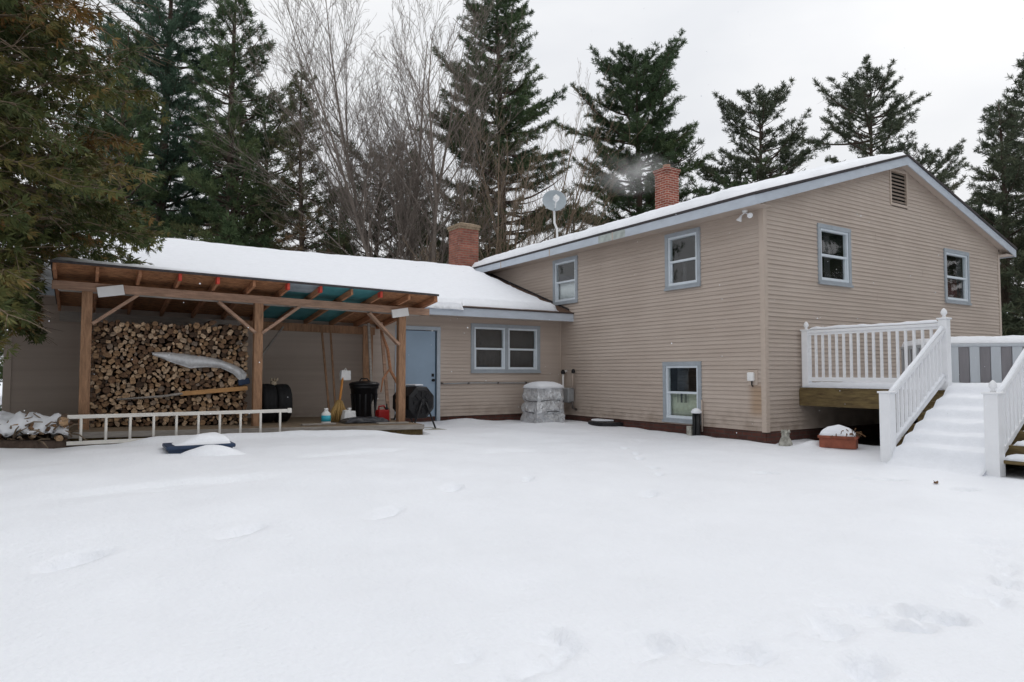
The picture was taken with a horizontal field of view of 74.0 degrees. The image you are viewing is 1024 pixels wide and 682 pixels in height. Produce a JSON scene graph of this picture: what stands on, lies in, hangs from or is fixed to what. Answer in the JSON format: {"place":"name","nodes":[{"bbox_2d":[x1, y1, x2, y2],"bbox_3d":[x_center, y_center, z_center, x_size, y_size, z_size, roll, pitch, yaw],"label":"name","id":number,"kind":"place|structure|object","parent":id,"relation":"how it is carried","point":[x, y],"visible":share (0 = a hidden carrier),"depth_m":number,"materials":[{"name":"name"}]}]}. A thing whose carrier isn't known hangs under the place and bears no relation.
{"place":"outdoors","nodes":[
{"label":"outdoors","id":0,"kind":"place"},
{"bbox_2d":[0,8,1012,439],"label":"snowflakes","id":1,"kind":"object","parent":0,"point":[478,180],"visible":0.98,"depth_m":6.48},
{"bbox_2d":[0,379,1023,681],"bbox_3d":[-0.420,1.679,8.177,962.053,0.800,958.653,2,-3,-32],"label":"ground","id":2,"kind":"structure","parent":0,"point":[500,551],"depth_m":4.67,"materials":[{"name":"snow"}]},
{"bbox_2d":[0,328,3,410],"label":"young pine","id":3,"kind":"object","parent":2,"relation":"on","point":[1,369],"visible":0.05,"depth_m":19.26,"materials":[{"name":"green plant"}]},
{"bbox_2d":[0,412,87,448],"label":"firewood pile","id":4,"kind":"object","parent":2,"relation":"on","point":[40,440],"visible":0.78,"depth_m":9.03,"materials":[{"name":"brown wood"}]},
{"bbox_2d":[0,410,69,436],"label":"snow","id":5,"kind":"structure","parent":4,"relation":"on","point":[13,419],"depth_m":9.03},
{"bbox_2d":[0,0,180,362],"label":"cedar tree","id":6,"kind":"object","parent":2,"relation":"on","point":[29,232],"visible":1,"depth_m":8.94,"materials":[{"name":"green plant"}]},
{"bbox_2d":[45,15,171,221],"bbox_3d":[-21.551,-7.229,35.349,7.876,20.455,7.662,0,-3,-2],"label":"pine tree","id":7,"kind":"object","parent":2,"relation":"on","point":[109,20],"visible":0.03,"depth_m":35.26,"materials":[{"name":"green plant"}]},
{"bbox_2d":[32,20,200,237],"bbox_3d":[-16.116,-5.271,27.434,7.634,15.805,6.972,2,-3,-32],"label":"pine tree","id":8,"kind":"object","parent":2,"relation":"on","point":[146,138],"visible":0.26,"depth_m":27.00,"materials":[{"name":"green plant"}]},
{"bbox_2d":[33,0,239,240],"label":"pine tree","id":9,"kind":"object","parent":2,"relation":"on","point":[169,78],"visible":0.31,"depth_m":29.71,"materials":[{"name":"green plant"}]},
{"bbox_2d":[66,408,291,445],"bbox_3d":[-4.729,1.230,9.916,2.960,0.421,0.050,2,-3,-32],"label":"ladder","id":10,"kind":"object","parent":2,"relation":"on","point":[175,414],"visible":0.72,"depth_m":9.67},
{"bbox_2d":[162,432,235,453],"bbox_3d":[-4.121,1.391,8.943,0.820,0.355,0.540,2,-3,-32],"label":"sled","id":11,"kind":"object","parent":2,"relation":"on","point":[192,442],"visible":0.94,"depth_m":8.79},
{"bbox_2d":[179,445,245,455],"bbox_3d":[-3.828,1.409,8.702,0.880,0.162,0.440,2,-3,-32],"label":"snow mound","id":12,"kind":"object","parent":2,"relation":"on","point":[212,450],"visible":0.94,"depth_m":8.59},
{"bbox_2d":[213,210,242,245],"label":"young pine","id":13,"kind":"object","parent":2,"relation":"on","point":[229,228],"visible":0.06,"depth_m":24.58,"materials":[{"name":"green plant"}]},
{"bbox_2d":[151,0,310,248],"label":"pine tree","id":14,"kind":"object","parent":2,"relation":"on","point":[205,181],"visible":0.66,"depth_m":27.05,"materials":[{"name":"green plant"}]},
{"bbox_2d":[192,102,284,248],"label":"pine tree","id":15,"kind":"object","parent":2,"relation":"on","point":[247,126],"visible":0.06,"depth_m":30.59,"materials":[{"name":"green plant"}]},
{"bbox_2d":[50,259,438,446],"bbox_3d":[-4.527,0.371,11.898,5.872,2.682,2.974,2,-3,-32],"label":"woodshed","id":16,"kind":"object","parent":2,"relation":"on","point":[255,300],"visible":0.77,"depth_m":11.23,"materials":[{"name":"brown wood"}]},
{"bbox_2d":[97,285,124,297],"bbox_3d":[-5.878,-0.731,9.954,0.359,0.206,0.048,2,-3,-32],"label":"sign board","id":17,"kind":"object","parent":16,"relation":"attached to","point":[108,291],"visible":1,"depth_m":9.93,"materials":[{"name":"white plastic"}]},
{"bbox_2d":[89,319,248,427],"bbox_3d":[-5.615,0.537,11.187,2.330,1.756,1.060,2,-3,-32],"label":"firewood pile","id":18,"kind":"object","parent":16,"relation":"on","point":[101,362],"visible":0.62,"depth_m":10.77,"materials":[{"name":"brown wood"}]},
{"bbox_2d":[90,375,98,381],"bbox_3d":[-6.389,0.574,10.381,0.109,0.128,0.391,2,-3,-35],"label":"firewood log","id":19,"kind":"object","parent":18,"relation":"on","point":[94,378],"visible":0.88,"depth_m":10.23,"materials":[{"name":"brown wood"}]},
{"bbox_2d":[102,386,110,392],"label":"firewood log","id":20,"kind":"object","parent":18,"relation":"on","point":[106,389],"visible":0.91,"depth_m":10.28,"materials":[{"name":"brown wood"}]},
{"bbox_2d":[131,355,138,364],"bbox_3d":[-5.927,0.290,10.669,0.121,0.167,0.439,2,-3,-30],"label":"firewood log","id":21,"kind":"object","parent":18,"relation":"on","point":[134,360],"visible":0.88,"depth_m":10.49,"materials":[{"name":"brown wood"}]},
{"bbox_2d":[117,393,182,399],"bbox_3d":[-5.622,0.857,10.565,0.904,0.111,0.048,2,-3,-31],"label":"stick","id":22,"kind":"object","parent":18,"relation":"on","point":[160,396],"visible":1,"depth_m":10.56,"materials":[{"name":"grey wood"}]},
{"bbox_2d":[156,337,164,344],"bbox_3d":[-5.660,0.002,10.920,0.101,0.124,0.464,2,-3,-34],"label":"firewood log","id":23,"kind":"object","parent":18,"relation":"on","point":[161,340],"visible":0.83,"depth_m":10.74,"materials":[{"name":"brown wood"}]},
{"bbox_2d":[186,332,197,337],"bbox_3d":[-5.264,-0.101,11.155,0.124,0.110,0.427,2,-3,-34],"label":"firewood log","id":24,"kind":"object","parent":18,"relation":"on","point":[192,334],"visible":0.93,"depth_m":10.99,"materials":[{"name":"brown wood"}]},
{"bbox_2d":[191,322,199,329],"bbox_3d":[-5.200,-0.233,11.153,0.104,0.123,0.442,2,-3,-31],"label":"firewood log","id":25,"kind":"object","parent":18,"relation":"on","point":[195,325],"visible":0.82,"depth_m":10.97,"materials":[{"name":"brown wood"}]},
{"bbox_2d":[151,352,249,385],"bbox_3d":[-4.985,0.454,10.945,1.467,0.546,0.165,2,-3,-32],"label":"tarp","id":26,"kind":"object","parent":18,"relation":"on","point":[191,361],"visible":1,"depth_m":10.92,"materials":[{"name":"grey plastic"}]},
{"bbox_2d":[180,386,247,395],"bbox_3d":[-4.842,0.812,11.063,1.015,0.149,0.050,2,-3,-32],"label":"plank","id":27,"kind":"object","parent":18,"relation":"on","point":[217,390],"visible":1,"depth_m":11.04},
{"bbox_2d":[222,378,234,385],"bbox_3d":[-4.755,0.681,11.395,0.115,0.134,0.453,2,-3,-34],"label":"firewood log","id":28,"kind":"object","parent":27,"relation":"on","point":[230,382],"visible":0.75,"depth_m":11.21,"materials":[{"name":"brown wood"}]},
{"bbox_2d":[53,257,433,293],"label":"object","id":29,"kind":"structure","parent":16,"relation":"on","point":[120,264],"depth_m":10.13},
{"bbox_2d":[262,384,277,421],"bbox_3d":[-4.301,1.085,11.909,0.244,0.670,0.670,2,-3,-32],"label":"tyre","id":30,"kind":"object","parent":16,"relation":"on","point":[269,397],"visible":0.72,"depth_m":11.68,"materials":[{"name":"black rubber"}]},
{"bbox_2d":[274,384,292,421],"bbox_3d":[-4.090,1.096,12.042,0.244,0.670,0.670,2,-3,-32],"label":"tyre","id":31,"kind":"object","parent":16,"relation":"on","point":[284,394],"visible":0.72,"depth_m":11.81,"materials":[{"name":"black rubber"}]},
{"bbox_2d":[301,423,335,425],"bbox_3d":[-3.268,1.406,11.493,0.612,0.038,0.090,3,-4,-43],"label":"board scrap","id":32,"kind":"object","parent":16,"relation":"on","point":[318,424],"visible":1,"depth_m":11.45,"materials":[{"name":"grey wood"}]},
{"bbox_2d":[320,326,329,411],"bbox_3d":[-3.599,0.604,13.115,0.035,1.814,0.683,2,-3,-31],"label":"pole","id":33,"kind":"object","parent":16,"relation":"on","point":[325,371],"visible":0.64,"depth_m":13.12,"materials":[{"name":"brown wood"}]},
{"bbox_2d":[321,408,330,422],"bbox_3d":[-3.218,1.297,11.755,0.165,0.275,0.165,2,-3,-32],"label":"bottle","id":34,"kind":"object","parent":16,"relation":"on","point":[325,415],"visible":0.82,"depth_m":11.70,"materials":[{"name":"white plastic"}]},
{"bbox_2d":[329,327,335,403],"bbox_3d":[-3.481,0.610,13.219,0.035,1.817,0.737,1,-3,-26],"label":"pole","id":35,"kind":"object","parent":16,"relation":"on","point":[332,364],"visible":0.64,"depth_m":13.26,"materials":[{"name":"brown wood"}]},
{"bbox_2d":[330,378,345,421],"bbox_3d":[-3.211,1.064,12.479,0.398,0.828,0.244,2,-3,-32],"label":"broom","id":36,"kind":"object","parent":16,"relation":"on","point":[338,408],"visible":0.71,"depth_m":12.41,"materials":[{"name":"wicker"}]},
{"bbox_2d":[339,368,350,379],"bbox_3d":[-3.119,0.618,12.712,0.194,0.244,0.118,2,-3,-32],"label":"white bag","id":37,"kind":"object","parent":36,"relation":"hanging from","point":[345,374],"visible":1,"depth_m":12.66,"materials":[{"name":"plastic"}]},
{"bbox_2d":[341,408,355,419],"bbox_3d":[-2.971,1.353,12.376,0.289,0.278,0.223,2,-3,-32],"label":"jug","id":38,"kind":"object","parent":16,"relation":"on","point":[348,413],"visible":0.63,"depth_m":12.31,"materials":[{"name":"white plastic"}]},
{"bbox_2d":[339,416,388,422],"bbox_3d":[-2.655,1.427,12.257,0.869,0.137,0.436,2,-3,-32],"label":"dark tarp","id":39,"kind":"object","parent":16,"relation":"on","point":[370,419],"visible":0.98,"depth_m":12.11,"materials":[{"name":"plastic"}]},
{"bbox_2d":[349,378,379,416],"bbox_3d":[-2.851,1.115,13.096,0.576,0.803,0.576,2,-3,-32],"label":"trash can","id":40,"kind":"object","parent":16,"relation":"on","point":[363,394],"visible":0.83,"depth_m":12.88,"materials":[{"name":"black plastic"}]},
{"bbox_2d":[363,325,370,380],"bbox_3d":[-2.977,0.620,13.921,0.200,1.887,0.185,2,-3,-32],"label":"leaning board","id":41,"kind":"object","parent":16,"relation":"on","point":[366,374],"visible":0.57,"depth_m":13.94,"materials":[{"name":"brown wood"}]},
{"bbox_2d":[367,323,373,416],"bbox_3d":[-2.724,0.580,13.106,0.048,1.884,0.440,1,-3,-26],"label":"leaning board","id":42,"kind":"object","parent":16,"relation":"on","point":[370,363],"visible":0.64,"depth_m":13.14,"materials":[{"name":"brown wood"}]},
{"bbox_2d":[375,404,388,419],"bbox_3d":[-2.430,1.339,12.736,0.220,0.330,0.200,2,-3,-32],"label":"gas can","id":43,"kind":"object","parent":16,"relation":"on","point":[382,413],"visible":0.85,"depth_m":12.67,"materials":[{"name":"red plastic"}]},
{"bbox_2d":[380,322,390,420],"bbox_3d":[-2.420,0.575,12.943,0.066,1.888,0.352,3,-4,-43],"label":"leaning board","id":44,"kind":"object","parent":16,"relation":"on","point":[384,372],"visible":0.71,"depth_m":12.93,"materials":[{"name":"brown wood"}]},
{"bbox_2d":[380,330,395,400],"bbox_3d":[-2.254,0.648,12.755,0.449,1.734,0.221,1,-3,-16],"label":"twisted branch","id":45,"kind":"object","parent":16,"relation":"on","point":[388,358],"visible":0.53,"depth_m":12.73,"materials":[{"name":"brown wood"}]},
{"bbox_2d":[376,422,408,423],"bbox_3d":[-2.129,1.461,12.121,0.604,0.038,0.090,2,-3,-39],"label":"board scrap","id":46,"kind":"object","parent":16,"relation":"on","point":[390,422],"visible":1,"depth_m":12.04,"materials":[{"name":"grey wood"}]},
{"bbox_2d":[391,308,408,317],"bbox_3d":[-2.037,-0.514,12.368,0.340,0.203,0.048,2,-3,-32],"label":"sign board","id":47,"kind":"object","parent":16,"relation":"attached to","point":[401,312],"visible":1,"depth_m":12.34,"materials":[{"name":"white plastic"}]},
{"bbox_2d":[190,78,356,254],"bbox_3d":[-12.713,-5.258,35.282,8.922,16.512,8.483,0,-3,-6],"label":"young pine","id":48,"kind":"object","parent":2,"relation":"on","point":[283,236],"visible":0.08,"depth_m":35.36,"materials":[{"name":"green plant"}]},
{"bbox_2d":[238,176,308,245],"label":"young pine","id":49,"kind":"object","parent":2,"relation":"on","point":[277,230],"visible":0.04,"depth_m":40.49,"materials":[{"name":"green plant"}]},
{"bbox_2d":[248,62,348,253],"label":"spruce tree","id":50,"kind":"object","parent":2,"relation":"on","point":[299,225],"visible":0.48,"depth_m":26.46,"materials":[{"name":"plant"}]},
{"bbox_2d":[315,185,359,253],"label":"young pine","id":51,"kind":"object","parent":2,"relation":"on","point":[333,222],"visible":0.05,"depth_m":32.67,"materials":[{"name":"green plant"}]},
{"bbox_2d":[332,220,361,255],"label":"young pine","id":52,"kind":"object","parent":2,"relation":"on","point":[342,238],"visible":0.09,"depth_m":25.88,"materials":[{"name":"green plant"}]},
{"bbox_2d":[176,0,535,330],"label":"bare maple","id":53,"kind":"object","parent":2,"relation":"on","point":[357,208],"visible":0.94,"depth_m":25.93,"materials":[{"name":"grey plant"}]},
{"bbox_2d":[310,116,447,263],"bbox_3d":[-6.316,-3.699,31.655,7.258,13.064,7.628,1,-3,-19],"label":"young pine","id":54,"kind":"object","parent":2,"relation":"on","point":[349,250],"visible":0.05,"depth_m":31.03,"materials":[{"name":"plant"}]},
{"bbox_2d":[357,235,448,330],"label":"bare sapling","id":55,"kind":"object","parent":2,"relation":"on","point":[422,256],"visible":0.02,"depth_m":22.46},
{"bbox_2d":[382,149,440,260],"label":"spruce tree","id":56,"kind":"object","parent":2,"relation":"on","point":[421,207],"visible":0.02,"depth_m":41.75,"materials":[{"name":"plant"}]},
{"bbox_2d":[424,427,446,429],"bbox_3d":[-1.808,1.826,13.330,0.850,0.195,0.800,2,-3,-32],"label":"paver","id":57,"kind":"object","parent":2,"relation":"on","point":[434,428],"visible":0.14,"depth_m":13.24,"materials":[{"name":"stone"}]},
{"bbox_2d":[393,384,435,427],"bbox_3d":[-1.973,1.326,13.569,0.755,0.923,0.640,-3,-4,45],"label":"compost tumbler","id":58,"kind":"object","parent":57,"relation":"on","point":[419,400],"visible":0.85,"depth_m":13.34,"materials":[{"name":"black plastic"}]},
{"bbox_2d":[438,175,490,248],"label":"young pine","id":59,"kind":"object","parent":2,"relation":"on","point":[459,206],"visible":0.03,"depth_m":38.59,"materials":[{"name":"green plant"}]},
{"bbox_2d":[385,0,599,261],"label":"pine tree","id":60,"kind":"object","parent":2,"relation":"on","point":[522,90],"visible":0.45,"depth_m":32.83,"materials":[{"name":"green plant"}]},
{"bbox_2d":[426,114,558,260],"bbox_3d":[-0.526,-3.025,25.808,5.369,11.602,5.532,-2,-3,35],"label":"bare tree","id":61,"kind":"object","parent":2,"relation":"on","point":[515,239],"visible":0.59,"depth_m":25.69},
{"bbox_2d":[474,204,510,259],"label":"young pine","id":62,"kind":"object","parent":2,"relation":"on","point":[488,214],"visible":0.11,"depth_m":29.10,"materials":[{"name":"green plant"}]},
{"bbox_2d":[2,154,1016,443],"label":"house","id":63,"kind":"structure","parent":2,"relation":"on","point":[670,322],"depth_m":14.23,"materials":[{"name":"plastic"}]},
{"bbox_2d":[33,276,463,309],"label":"eave snow","id":64,"kind":"structure","parent":63,"relation":"on","point":[447,305],"depth_m":14.91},
{"bbox_2d":[1,227,556,310],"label":"roof snow","id":65,"kind":"structure","parent":63,"relation":"on","point":[466,285],"depth_m":15.91,"materials":[{"name":"snow"}]},
{"bbox_2d":[394,325,440,420],"bbox_3d":[-2.107,0.911,15.172,1.100,2.495,0.200,2,-3,-32],"label":"door","id":66,"kind":"structure","parent":63,"relation":"in","point":[423,348],"depth_m":15.31,"materials":[{"name":"blue paint"}]},
{"bbox_2d":[441,382,530,383],"bbox_3d":[-0.467,1.190,16.152,2.693,0.431,0.047,2,-3,-32],"label":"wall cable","id":67,"kind":"object","parent":63,"relation":"attached to","point":[484,382],"depth_m":16.01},
{"bbox_2d":[471,323,540,372],"bbox_3d":[-0.372,0.207,16.808,1.979,1.169,0.982,2,-3,-32],"label":"window","id":68,"kind":"structure","parent":63,"relation":"in","point":[495,348],"depth_m":16.43,"materials":[{"name":"paint"}]},
{"bbox_2d":[542,190,565,237],"bbox_3d":[1.167,-3.224,17.526,0.576,1.475,0.624,2,-3,-32],"label":"satellite dish","id":69,"kind":"object","parent":63,"relation":"attached to","point":[553,200],"visible":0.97,"depth_m":17.70,"materials":[{"name":"white metal"}]},
{"bbox_2d":[552,255,577,304],"bbox_3d":[1.725,-1.505,17.457,0.982,1.175,1.056,2,-3,-32],"label":"window","id":70,"kind":"structure","parent":63,"relation":"in","point":[565,270],"depth_m":17.46,"materials":[{"name":"paint"}]},
{"bbox_2d":[561,369,576,409],"bbox_3d":[1.389,1.290,16.799,0.247,1.190,0.526,2,-3,-32],"label":"gas meter","id":71,"kind":"object","parent":63,"relation":"attached to","point":[568,394],"visible":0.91,"depth_m":16.65,"materials":[{"name":"grey metal"}]},
{"bbox_2d":[662,361,701,423],"bbox_3d":[3.822,1.050,14.009,0.982,1.242,1.061,2,-3,-32],"label":"window","id":72,"kind":"structure","parent":63,"relation":"in","point":[682,388],"depth_m":13.95,"materials":[{"name":"paint"}]},
{"bbox_2d":[664,227,700,290],"bbox_3d":[3.851,-1.642,14.088,0.982,1.183,0.978,2,-3,-32],"label":"window","id":73,"kind":"structure","parent":63,"relation":"in","point":[682,248],"depth_m":14.17,"materials":[{"name":"paint"}]},
{"bbox_2d":[472,152,906,267],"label":"roof snow","id":74,"kind":"structure","parent":63,"relation":"on","point":[731,192],"depth_m":13.82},
{"bbox_2d":[736,210,752,221],"bbox_3d":[4.236,-2.284,12.352,0.145,0.200,0.356,1,-3,-26],"label":"floodlight","id":75,"kind":"object","parent":63,"relation":"attached to","point":[749,215],"visible":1,"depth_m":12.36,"materials":[{"name":"white plastic"}]},
{"bbox_2d":[747,370,757,386],"bbox_3d":[4.336,0.679,12.297,0.086,0.308,0.210,2,-3,-32],"label":"outlet box","id":76,"kind":"object","parent":63,"relation":"attached to","point":[752,377],"visible":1,"depth_m":12.27,"materials":[{"name":"plastic"}]},
{"bbox_2d":[817,223,853,287],"bbox_3d":[6.099,-1.652,13.724,1.111,1.183,0.982,2,-3,-32],"label":"window","id":77,"kind":"structure","parent":63,"relation":"in","point":[833,242],"depth_m":13.56,"materials":[{"name":"paint"}]},
{"bbox_2d":[922,248,971,305],"bbox_3d":[10.186,-1.475,16.296,1.189,1.268,0.982,2,-3,-32],"label":"window","id":78,"kind":"structure","parent":63,"relation":"in","point":[956,266],"depth_m":16.15,"materials":[{"name":"paint"}]},
{"bbox_2d":[422,48,648,259],"bbox_3d":[1.222,-4.463,28.154,8.959,14.692,5.816,0,-3,7],"label":"bare tree","id":79,"kind":"object","parent":2,"relation":"on","point":[569,224],"visible":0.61,"depth_m":28.10,"materials":[{"name":"plant"}]},
{"bbox_2d":[520,381,564,422],"bbox_3d":[0.737,1.492,16.053,0.908,1.082,0.786,2,-3,-32],"label":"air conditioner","id":80,"kind":"object","parent":2,"relation":"on","point":[543,402],"visible":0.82,"depth_m":15.79,"materials":[{"name":"stone"}]},
{"bbox_2d":[555,185,594,237],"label":"young pine","id":81,"kind":"object","parent":2,"relation":"on","point":[568,205],"visible":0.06,"depth_m":32.12,"materials":[{"name":"green plant"}]},
{"bbox_2d":[588,418,622,426],"bbox_3d":[2.030,1.962,15.498,0.500,0.327,0.956,2,-3,-32],"label":"well cover","id":82,"kind":"object","parent":2,"relation":"on","point":[603,422],"visible":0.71,"depth_m":15.23,"materials":[{"name":"black plastic"}]},
{"bbox_2d":[553,27,713,226],"bbox_3d":[6.915,-6.835,38.192,8.970,19.928,10.155,2,-3,-32],"label":"pine tree","id":83,"kind":"object","parent":2,"relation":"on","point":[656,85],"visible":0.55,"depth_m":36.69,"materials":[{"name":"green plant"}]},
{"bbox_2d":[602,128,728,217],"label":"young pine","id":84,"kind":"object","parent":2,"relation":"on","point":[687,151],"visible":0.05,"depth_m":39.98,"materials":[{"name":"green plant"}]},
{"bbox_2d":[687,400,702,435],"bbox_3d":[3.572,1.563,13.313,0.219,0.820,0.329,2,-3,-32],"label":"standpipe","id":85,"kind":"object","parent":2,"relation":"on","point":[695,428],"visible":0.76,"depth_m":13.26,"materials":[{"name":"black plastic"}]},
{"bbox_2d":[677,157,787,196],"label":"young pine","id":86,"kind":"object","parent":2,"relation":"on","point":[700,192],"visible":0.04,"depth_m":35.41,"materials":[{"name":"green plant"}]},
{"bbox_2d":[679,77,833,202],"bbox_3d":[13.940,-5.997,39.512,8.422,18.387,9.516,2,-3,-32],"label":"red pine","id":87,"kind":"object","parent":2,"relation":"on","point":[767,104],"visible":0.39,"depth_m":38.63,"materials":[{"name":"green plant"}]},
{"bbox_2d":[779,429,792,445],"bbox_3d":[4.704,1.686,11.670,0.238,0.340,0.252,2,-3,-32],"label":"garden statue","id":88,"kind":"object","parent":2,"relation":"on","point":[785,439],"visible":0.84,"depth_m":11.62,"materials":[{"name":"stone"}]},
{"bbox_2d":[817,425,865,448],"bbox_3d":[5.435,1.582,11.220,0.708,0.386,0.457,-2,-3,34],"label":"planter","id":89,"kind":"object","parent":2,"relation":"on","point":[839,436],"visible":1,"depth_m":11.22,"materials":[{"name":"ceramic"}]},
{"bbox_2d":[790,54,970,192],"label":"red pine","id":90,"kind":"object","parent":2,"relation":"on","point":[858,98],"visible":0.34,"depth_m":41.01,"materials":[{"name":"green plant"}]},
{"bbox_2d":[799,308,1023,476],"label":"deck","id":91,"kind":"structure","parent":2,"relation":"on","point":[1003,421],"depth_m":10.34,"materials":[{"name":"white wood"}]},
{"bbox_2d":[809,320,937,329],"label":"rail snow","id":92,"kind":"structure","parent":91,"relation":"on","point":[876,325],"depth_m":11.51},
{"bbox_2d":[804,382,956,389],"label":"deck snow","id":93,"kind":"structure","parent":91,"relation":"on","point":[874,385],"depth_m":11.82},
{"bbox_2d":[889,326,943,390],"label":"rail snow","id":94,"kind":"structure","parent":91,"relation":"on","point":[918,357],"depth_m":10.10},
{"bbox_2d":[896,373,945,439],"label":"rail snow","id":95,"kind":"structure","parent":91,"relation":"on","point":[933,388],"depth_m":10.10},
{"bbox_2d":[886,384,998,475],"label":"stair snow","id":96,"kind":"structure","parent":91,"relation":"on","point":[953,440],"depth_m":9.37,"materials":[{"name":"snow"}]},
{"bbox_2d":[900,335,1023,382],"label":"hot tub","id":97,"kind":"object","parent":91,"relation":"on","point":[981,359],"visible":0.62,"depth_m":11.78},
{"bbox_2d":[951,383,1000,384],"bbox_3d":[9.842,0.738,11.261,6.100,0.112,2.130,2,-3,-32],"label":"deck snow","id":98,"kind":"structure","parent":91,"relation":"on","point":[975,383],"depth_m":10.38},
{"bbox_2d":[996,349,1023,391],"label":"rail snow","id":99,"kind":"structure","parent":91,"relation":"on","point":[1011,372],"depth_m":8.79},
{"bbox_2d":[875,138,976,207],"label":"red pine","id":100,"kind":"object","parent":2,"relation":"on","point":[938,164],"visible":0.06,"depth_m":44.72,"materials":[{"name":"green plant"}]},
{"bbox_2d":[965,98,1023,334],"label":"red pine","id":101,"kind":"object","parent":2,"relation":"on","point":[1008,181],"visible":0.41,"depth_m":29.93,"materials":[{"name":"green plant"}]},
{"bbox_2d":[970,52,1023,333],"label":"red pine","id":102,"kind":"object","parent":2,"relation":"on","point":[1017,95],"visible":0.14,"depth_m":32.82,"materials":[{"name":"green plant"}]},
{"bbox_2d":[1001,206,1023,335],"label":"red pine","id":103,"kind":"object","parent":2,"relation":"on","point":[1009,323],"visible":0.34,"depth_m":27.84,"materials":[{"name":"green plant"}]},
{"bbox_2d":[0,0,1023,364],"label":"sky","id":104,"kind":"structure","parent":0,"point":[962,53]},
{"bbox_2d":[858,438,896,446],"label":"bare soil","id":105,"kind":"structure","parent":0,"point":[874,442],"depth_m":13.16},
{"bbox_2d":[1005,454,1023,461],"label":"snow","id":106,"kind":"structure","parent":0,"point":[1017,457],"depth_m":8.37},
{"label":"firewood log","id":107,"kind":"object","parent":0,"visible":0},
{"bbox_2d":[112,326,121,332],"bbox_3d":[-6.132,-0.172,10.545,0.123,0.124,0.387,2,-3,-32],"label":"firewood log","id":108,"kind":"object","parent":107,"relation":"on","point":[117,329],"visible":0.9,"depth_m":10.39,"materials":[{"name":"brown wood"}]},
{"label":"firewood log","id":109,"kind":"object","parent":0,"visible":0},
{"bbox_2d":[133,380,143,387],"bbox_3d":[-5.897,0.681,10.725,0.113,0.125,0.450,2,-3,-35],"label":"firewood log","id":110,"kind":"object","parent":109,"relation":"on","point":[139,384],"visible":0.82,"depth_m":10.55,"materials":[{"name":"brown wood"}]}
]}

